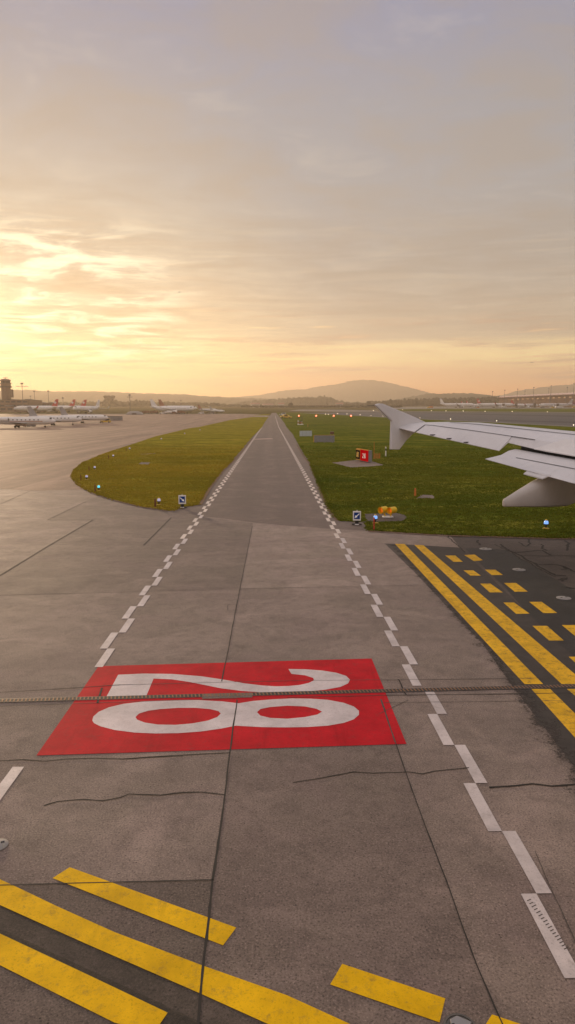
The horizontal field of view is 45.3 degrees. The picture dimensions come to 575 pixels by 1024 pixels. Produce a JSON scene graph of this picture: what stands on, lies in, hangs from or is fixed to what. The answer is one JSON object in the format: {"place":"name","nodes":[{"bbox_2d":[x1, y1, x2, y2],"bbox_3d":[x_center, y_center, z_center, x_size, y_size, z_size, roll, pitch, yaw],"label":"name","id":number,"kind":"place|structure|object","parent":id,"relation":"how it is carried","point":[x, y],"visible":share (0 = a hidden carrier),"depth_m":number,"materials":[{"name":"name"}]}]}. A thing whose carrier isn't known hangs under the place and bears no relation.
{"place":"outdoors","nodes":[
{"label":"outdoors","id":0,"kind":"place"},
{"bbox_2d":[0,414,256,490],"bbox_3d":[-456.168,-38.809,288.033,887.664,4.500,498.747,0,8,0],"label":"taxiway","id":1,"kind":"structure","parent":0,"point":[42,457],"depth_m":114.55,"materials":[{"name":"concrete"}]},
{"bbox_2d":[0,417,55,427],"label":"business jet","id":2,"kind":"object","parent":1,"relation":"on","point":[18,421],"visible":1,"depth_m":223.09,"materials":[{"name":"white paint"}]},
{"bbox_2d":[20,406,81,424],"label":"business jet","id":3,"kind":"object","parent":1,"relation":"on","point":[31,411],"visible":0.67,"depth_m":254.78,"materials":[{"name":"white paint"}]},
{"bbox_2d":[59,407,107,422],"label":"business jet","id":4,"kind":"object","parent":1,"relation":"on","point":[86,417],"visible":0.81,"depth_m":282.44,"materials":[{"name":"white paint"}]},
{"bbox_2d":[107,416,122,419],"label":"blast wall","id":5,"kind":"structure","parent":1,"relation":"on","point":[115,417],"depth_m":326.81,"materials":[{"name":"grey concrete"}]},
{"bbox_2d":[125,411,143,414],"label":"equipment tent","id":6,"kind":"object","parent":1,"relation":"on","point":[134,413],"visible":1,"depth_m":492.38,"materials":[{"name":"white fabric"}]},
{"bbox_2d":[0,390,277,404],"bbox_3d":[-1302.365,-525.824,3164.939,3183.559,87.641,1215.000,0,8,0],"label":"hill","id":7,"kind":"structure","parent":0,"point":[82,396],"depth_m":2987.17,"materials":[{"name":"grey"}]},
{"bbox_2d":[69,443,246,510],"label":"island grass","id":8,"kind":"structure","parent":0,"point":[74,475],"depth_m":52.10,"materials":[{"name":"green plant"}]},
{"bbox_2d":[75,417,267,509],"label":"grass island","id":9,"kind":"structure","parent":0,"point":[241,432],"depth_m":102.85,"materials":[{"name":"green plant"}]},
{"bbox_2d":[74,481,165,510],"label":"bare soil","id":10,"kind":"structure","parent":9,"relation":"on","point":[116,500],"depth_m":35.70,"materials":[{"name":"brown soil"}]},
{"bbox_2d":[178,495,186,507],"bbox_3d":[-5.173,-0.545,33.815,0.450,0.653,0.275,-1,8,-5],"label":"arrow sign","id":11,"kind":"object","parent":9,"relation":"on","point":[182,500],"visible":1,"depth_m":33.79,"materials":[{"name":"white metal"}]},
{"bbox_2d":[199,438,252,504],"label":"bare soil","id":12,"kind":"structure","parent":9,"relation":"on","point":[204,497],"depth_m":45.08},
{"bbox_2d":[173,413,367,530],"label":"service road","id":13,"kind":"structure","parent":0,"point":[266,482],"depth_m":42.09,"materials":[{"name":"grey asphalt"}]},
{"bbox_2d":[180,416,340,538],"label":"edge marking","id":14,"kind":"object","parent":13,"relation":"on","point":[183,536],"visible":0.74,"depth_m":36.11,"materials":[{"name":"white paint"}]},
{"bbox_2d":[352,511,361,524],"bbox_3d":[2.890,0.221,28.647,0.414,0.601,0.275,0,8,3],"label":"arrow sign","id":15,"kind":"object","parent":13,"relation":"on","point":[356,516],"visible":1,"depth_m":28.63,"materials":[{"name":"white metal"}]},
{"bbox_2d":[0,414,574,1023],"bbox_3d":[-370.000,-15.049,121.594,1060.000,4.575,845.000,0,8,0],"label":"apron","id":16,"kind":"object","parent":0,"point":[50,644],"visible":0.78,"depth_m":9.30,"materials":[{"name":"concrete"}]},
{"bbox_2d":[0,838,8,850],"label":"inset light","id":17,"kind":"object","parent":16,"relation":"on","point":[4,843],"visible":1,"depth_m":7.39,"materials":[{"name":"silver metal"}]},
{"bbox_2d":[0,880,213,1023],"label":"dirty slab","id":18,"kind":"structure","parent":16,"relation":"on","point":[23,1000],"depth_m":5.95,"materials":[{"name":"concrete"}]},
{"bbox_2d":[0,496,252,594],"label":"older slab","id":19,"kind":"structure","parent":16,"relation":"on","point":[105,549],"depth_m":22.52,"materials":[{"name":"concrete"}]},
{"bbox_2d":[37,658,405,754],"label":"red field","id":20,"kind":"structure","parent":16,"relation":"on","point":[77,730],"depth_m":10.61,"materials":[{"name":"paint"}]},
{"bbox_2d":[92,698,358,732],"bbox_3d":[-0.929,3.123,10.594,4.087,0.001,1.242,0,8,0],"label":"painted number","id":21,"kind":"object","parent":20,"relation":"on","point":[121,717],"visible":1,"depth_m":10.57,"materials":[{"name":"white paint"}]},
{"bbox_2d":[107,669,349,695],"bbox_3d":[-0.965,2.937,11.896,4.110,0.001,1.066,-1,8,-5],"label":"painted number","id":22,"kind":"object","parent":20,"relation":"on","point":[324,680],"visible":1,"depth_m":11.83,"materials":[{"name":"white paint"}]},
{"bbox_2d":[0,491,457,587],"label":"newer slab","id":23,"kind":"structure","parent":16,"relation":"on","point":[280,556],"depth_m":22.21,"materials":[{"name":"concrete"}]},
{"bbox_2d":[0,679,468,805],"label":"pavement crack","id":24,"kind":"object","parent":16,"relation":"on","point":[197,754],"visible":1,"depth_m":8.89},
{"bbox_2d":[0,867,518,1023],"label":"taxi line","id":25,"kind":"object","parent":16,"relation":"on","point":[116,1005],"visible":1,"depth_m":5.69,"materials":[{"name":"yellow paint"}]},
{"bbox_2d":[0,518,540,1023],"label":"slab joint","id":26,"kind":"object","parent":16,"relation":"on","point":[222,818],"visible":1,"depth_m":7.06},
{"bbox_2d":[0,538,574,977],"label":"edge marking","id":27,"kind":"object","parent":16,"relation":"on","point":[564,960],"visible":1,"depth_m":8.61,"materials":[{"name":"white paint"}]},
{"bbox_2d":[527,899,568,949],"bbox_3d":[2.363,3.740,6.266,0.060,0.001,0.634,-2,8,-11],"label":"tyre scuff","id":28,"kind":"object","parent":27,"relation":"on","point":[547,924],"visible":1,"depth_m":6.25,"materials":[{"name":"grey rubber"}]},
{"bbox_2d":[0,684,574,702],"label":"slot drain","id":29,"kind":"object","parent":16,"relation":"on","point":[288,693],"visible":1,"depth_m":11.40,"materials":[{"name":"grey metal"}]},
{"bbox_2d":[202,693,251,698],"bbox_3d":[-0.989,3.018,11.306,0.827,0.001,0.192,-1,8,-4],"label":"drain cover","id":30,"kind":"object","parent":29,"relation":"on","point":[227,696],"visible":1,"depth_m":11.27,"materials":[{"name":"metal"}]},
{"bbox_2d":[1,491,574,940],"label":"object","id":31,"kind":"object","parent":16,"relation":"on","point":[381,703],"visible":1,"depth_m":11.12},
{"bbox_2d":[200,744,497,1023],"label":"repaired slab","id":32,"kind":"structure","parent":16,"relation":"on","point":[317,883],"depth_m":6.70,"materials":[{"name":"concrete"}]},
{"bbox_2d":[444,1013,474,1023],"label":"ground light","id":33,"kind":"object","parent":32,"relation":"on","point":[456,1018],"visible":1,"depth_m":5.24,"materials":[{"name":"metal"}]},
{"bbox_2d":[367,404,574,506],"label":"airliner","id":34,"kind":"object","parent":16,"relation":"on","point":[545,457],"visible":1,"depth_m":21.83,"materials":[{"name":"paint"}]},
{"bbox_2d":[489,783,574,787],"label":"pavement crack wide","id":35,"kind":"object","parent":16,"relation":"on","point":[529,784],"visible":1,"depth_m":8.58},
{"bbox_2d":[0,405,574,538],"bbox_3d":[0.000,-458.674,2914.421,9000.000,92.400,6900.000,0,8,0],"label":"ground","id":36,"kind":"structure","parent":0,"point":[227,410],"depth_m":767.06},
{"bbox_2d":[0,377,13,399],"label":"control tower","id":37,"kind":"structure","parent":36,"relation":"on","point":[6,390],"depth_m":686.51,"materials":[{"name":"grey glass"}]},
{"bbox_2d":[0,399,42,405],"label":"terminal building","id":38,"kind":"structure","parent":36,"relation":"on","point":[26,402],"depth_m":681.79,"materials":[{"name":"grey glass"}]},
{"bbox_2d":[0,405,43,411],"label":"hangar","id":39,"kind":"structure","parent":36,"relation":"on","point":[7,408],"depth_m":633.16,"materials":[{"name":"grey metal"}]},
{"bbox_2d":[14,399,58,412],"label":"airliner","id":40,"kind":"object","parent":36,"relation":"on","point":[40,408],"visible":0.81,"depth_m":567.43,"materials":[{"name":"white paint"}]},
{"bbox_2d":[42,402,58,405],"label":"terminal building","id":41,"kind":"structure","parent":36,"relation":"on","point":[45,403],"depth_m":750.89,"materials":[{"name":"grey glass"}]},
{"bbox_2d":[39,399,75,411],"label":"airliner","id":42,"kind":"object","parent":36,"relation":"on","point":[71,405],"visible":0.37,"depth_m":604.98,"materials":[{"name":"white paint"}]},
{"bbox_2d":[59,400,86,411],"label":"airliner","id":43,"kind":"object","parent":36,"relation":"on","point":[84,403],"visible":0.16,"depth_m":633.61,"materials":[{"name":"white paint"}]},
{"bbox_2d":[73,400,109,412],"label":"airliner","id":44,"kind":"object","parent":36,"relation":"on","point":[78,409],"visible":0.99,"depth_m":550.71,"materials":[{"name":"white paint"}]},
{"bbox_2d":[102,395,114,405],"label":"tree","id":45,"kind":"object","parent":36,"relation":"on","point":[108,399],"visible":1,"depth_m":1394.88,"materials":[{"name":"green plant"}]},
{"bbox_2d":[49,399,261,406],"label":"forest","id":46,"kind":"object","parent":36,"relation":"on","point":[136,403],"visible":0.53,"depth_m":1480.93,"materials":[{"name":"green plant"}]},
{"bbox_2d":[150,399,193,413],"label":"airliner","id":47,"kind":"object","parent":36,"relation":"on","point":[171,408],"visible":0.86,"depth_m":534.50,"materials":[{"name":"white paint"}]},
{"bbox_2d":[158,399,196,411],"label":"airliner","id":48,"kind":"object","parent":36,"relation":"on","point":[161,403],"visible":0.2,"depth_m":603.25,"materials":[{"name":"white paint"}]},
{"bbox_2d":[198,405,216,412],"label":"airliner","id":49,"kind":"object","parent":36,"relation":"on","point":[201,409],"visible":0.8,"depth_m":582.88,"materials":[{"name":"white paint"}]},
{"bbox_2d":[210,407,224,412],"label":"business jet","id":50,"kind":"object","parent":36,"relation":"on","point":[216,411],"visible":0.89,"depth_m":553.20,"materials":[{"name":"white paint"}]},
{"bbox_2d":[235,395,358,405],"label":"forest","id":51,"kind":"object","parent":36,"relation":"on","point":[318,400],"visible":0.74,"depth_m":2265.55,"materials":[{"name":"green plant"}]},
{"bbox_2d":[241,405,402,407],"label":"forest","id":52,"kind":"object","parent":36,"relation":"on","point":[313,406],"visible":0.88,"depth_m":1234.16,"materials":[{"name":"green plant"}]},
{"bbox_2d":[343,396,499,405],"bbox_3d":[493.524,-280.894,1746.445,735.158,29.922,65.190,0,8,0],"label":"forest","id":53,"kind":"object","parent":36,"relation":"on","point":[435,401],"visible":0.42,"depth_m":1724.10,"materials":[{"name":"green plant"}]},
{"bbox_2d":[499,392,574,406],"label":"dock terminal","id":54,"kind":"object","parent":36,"relation":"on","point":[537,399],"visible":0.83,"depth_m":1385.46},
{"bbox_2d":[0,0,574,396],"label":"sky","id":55,"kind":"structure","parent":0,"point":[329,192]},
{"bbox_2d":[228,379,430,402],"bbox_3d":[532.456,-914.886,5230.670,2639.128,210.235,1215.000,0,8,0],"label":"hill","id":56,"kind":"structure","parent":0,"point":[363,391],"depth_m":5081.12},
{"bbox_2d":[277,413,574,538],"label":"grass verge","id":57,"kind":"object","parent":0,"point":[356,430],"depth_m":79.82,"materials":[{"name":"green plant"}]},
{"bbox_2d":[300,431,311,436],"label":"guidance sign","id":58,"kind":"object","parent":57,"relation":"on","point":[305,433],"visible":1,"depth_m":137.94,"materials":[{"name":"metal"}]},
{"bbox_2d":[296,444,338,520],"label":"bare soil","id":59,"kind":"structure","parent":57,"relation":"on","point":[319,486],"depth_m":41.13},
{"bbox_2d":[314,435,334,442],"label":"guidance sign","id":60,"kind":"object","parent":57,"relation":"on","point":[324,438],"visible":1,"depth_m":108.98,"materials":[{"name":"metal"}]},
{"bbox_2d":[334,460,381,466],"bbox_3d":[6.503,-4.524,63.909,4.248,0.001,9.281,-2,8,-12],"label":"concrete pad","id":61,"kind":"object","parent":57,"relation":"on","point":[355,463],"visible":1,"depth_m":63.63,"materials":[{"name":"grey concrete"}]},
{"bbox_2d":[356,448,371,462],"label":"runway sign","id":62,"kind":"object","parent":61,"relation":"on","point":[363,455],"visible":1,"depth_m":65.36,"materials":[{"name":"metal"}]},
{"bbox_2d":[365,513,406,521],"bbox_3d":[4.362,0.231,30.651,1.945,0.001,2.526,0,8,0],"label":"concrete pad","id":63,"kind":"object","parent":57,"relation":"on","point":[396,517],"visible":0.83,"depth_m":30.55,"materials":[{"name":"concrete"}]},
{"bbox_2d":[378,506,396,517],"bbox_3d":[4.451,0.000,30.592,0.614,0.481,0.659,-8,11,-43],"label":"guard light","id":64,"kind":"object","parent":63,"relation":"on","point":[386,509],"visible":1,"depth_m":30.50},
{"bbox_2d":[418,495,433,497],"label":"grass slab","id":65,"kind":"structure","parent":57,"relation":"on","point":[426,496],"depth_m":38.33,"materials":[{"name":"concrete"}]},
{"bbox_2d":[368,531,574,538],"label":"bare soil","id":66,"kind":"structure","parent":57,"relation":"on","point":[463,535],"depth_m":26.09,"materials":[{"name":"brown soil"}]},
{"bbox_2d":[542,519,548,528],"bbox_3d":[10.377,0.480,27.618,0.258,0.392,0.264,-2,8,-16],"label":"edge light","id":67,"kind":"object","parent":57,"relation":"on","point":[545,523],"visible":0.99,"depth_m":27.56,"materials":[{"name":"blue glass"}]},
{"bbox_2d":[291,409,574,412],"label":"taxiway strip","id":68,"kind":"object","parent":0,"point":[402,411],"visible":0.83,"depth_m":672.96,"materials":[{"name":"grey asphalt"}]},
{"bbox_2d":[311,412,574,425],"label":"runway","id":69,"kind":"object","parent":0,"point":[462,417],"visible":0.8,"depth_m":423.27,"materials":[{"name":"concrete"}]},
{"bbox_2d":[393,393,497,400],"bbox_3d":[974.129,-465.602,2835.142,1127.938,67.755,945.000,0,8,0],"label":"hill","id":70,"kind":"structure","parent":0,"point":[445,395],"depth_m":2833.02,"materials":[{"name":"grey"}]},
{"bbox_2d":[369,406,571,409],"bbox_3d":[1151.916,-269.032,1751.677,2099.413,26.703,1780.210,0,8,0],"label":"apron","id":71,"kind":"object","parent":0,"point":[466,407],"visible":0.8,"depth_m":1043.53,"materials":[{"name":"grey concrete"}]},
{"bbox_2d":[440,399,474,407],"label":"airliner","id":72,"kind":"object","parent":71,"relation":"on","point":[456,404],"visible":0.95,"depth_m":1183.70,"materials":[{"name":"white paint"}]},
{"bbox_2d":[477,399,513,407],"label":"airliner","id":73,"kind":"object","parent":71,"relation":"on","point":[493,404],"visible":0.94,"depth_m":1193.50,"materials":[{"name":"white paint"}]},
{"bbox_2d":[511,400,537,407],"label":"airliner","id":74,"kind":"object","parent":71,"relation":"on","point":[526,405],"visible":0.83,"depth_m":1198.50,"materials":[{"name":"white paint"}]},
{"bbox_2d":[538,399,572,407],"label":"airliner","id":75,"kind":"object","parent":71,"relation":"on","point":[550,405],"visible":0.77,"depth_m":1188.94,"materials":[{"name":"white paint"}]},
{"bbox_2d":[368,416,574,426],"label":"runway shoulder","id":76,"kind":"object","parent":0,"point":[495,422],"visible":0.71,"depth_m":292.55},
{"bbox_2d":[386,536,574,765],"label":"cracked taxiway","id":77,"kind":"structure","parent":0,"point":[555,548],"depth_m":22.68,"materials":[{"name":"grey asphalt"}]},
{"bbox_2d":[391,544,574,793],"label":"black border","id":78,"kind":"object","parent":77,"relation":"on","point":[526,623],"visible":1,"depth_m":14.39,"materials":[{"name":"paint"}]},
{"bbox_2d":[396,544,574,736],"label":"holding line","id":79,"kind":"object","parent":78,"relation":"on","point":[561,673],"visible":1,"depth_m":14.19,"materials":[{"name":"yellow paint"}]},
{"bbox_2d":[448,536,574,588],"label":"asphalt crack","id":80,"kind":"object","parent":77,"relation":"on","point":[567,549],"visible":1,"depth_m":22.49,"materials":[{"name":"black asphalt"}]},
{"bbox_2d":[397,409,574,411],"bbox_3d":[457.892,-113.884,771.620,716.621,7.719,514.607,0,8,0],"label":"grass strip","id":81,"kind":"object","parent":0,"point":[523,410],"depth_m":763.69,"materials":[{"name":"green plant"}]},
{"bbox_2d":[465,548,574,656],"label":"sealed taxiway","id":82,"kind":"structure","parent":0,"point":[538,585],"depth_m":18.06,"materials":[{"name":"grey asphalt"}]},
{"bbox_2d":[445,554,574,661],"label":"holding dash","id":83,"kind":"object","parent":82,"relation":"on","point":[547,632],"visible":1,"depth_m":16.72,"materials":[{"name":"yellow paint"}]},
{"bbox_2d":[512,568,525,570],"bbox_3d":[6.879,1.704,20.447,0.380,0.027,0.380,-4,9,-28],"label":"inset light","id":84,"kind":"object","parent":82,"relation":"on","point":[517,569],"visible":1,"depth_m":20.38,"materials":[{"name":"grey metal"}]},
{"bbox_2d":[556,596,570,599],"bbox_3d":[6.945,2.153,17.305,0.360,0.027,0.360,-4,9,-28],"label":"inset light","id":85,"kind":"object","parent":82,"relation":"on","point":[563,597],"visible":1,"depth_m":17.26,"materials":[{"name":"grey metal"}]},
{"bbox_2d":[500,384,574,395],"bbox_3d":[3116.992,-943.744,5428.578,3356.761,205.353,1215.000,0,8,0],"label":"hill","id":86,"kind":"structure","parent":0,"point":[555,389],"depth_m":5531.30,"materials":[{"name":"grey"}]}
]}

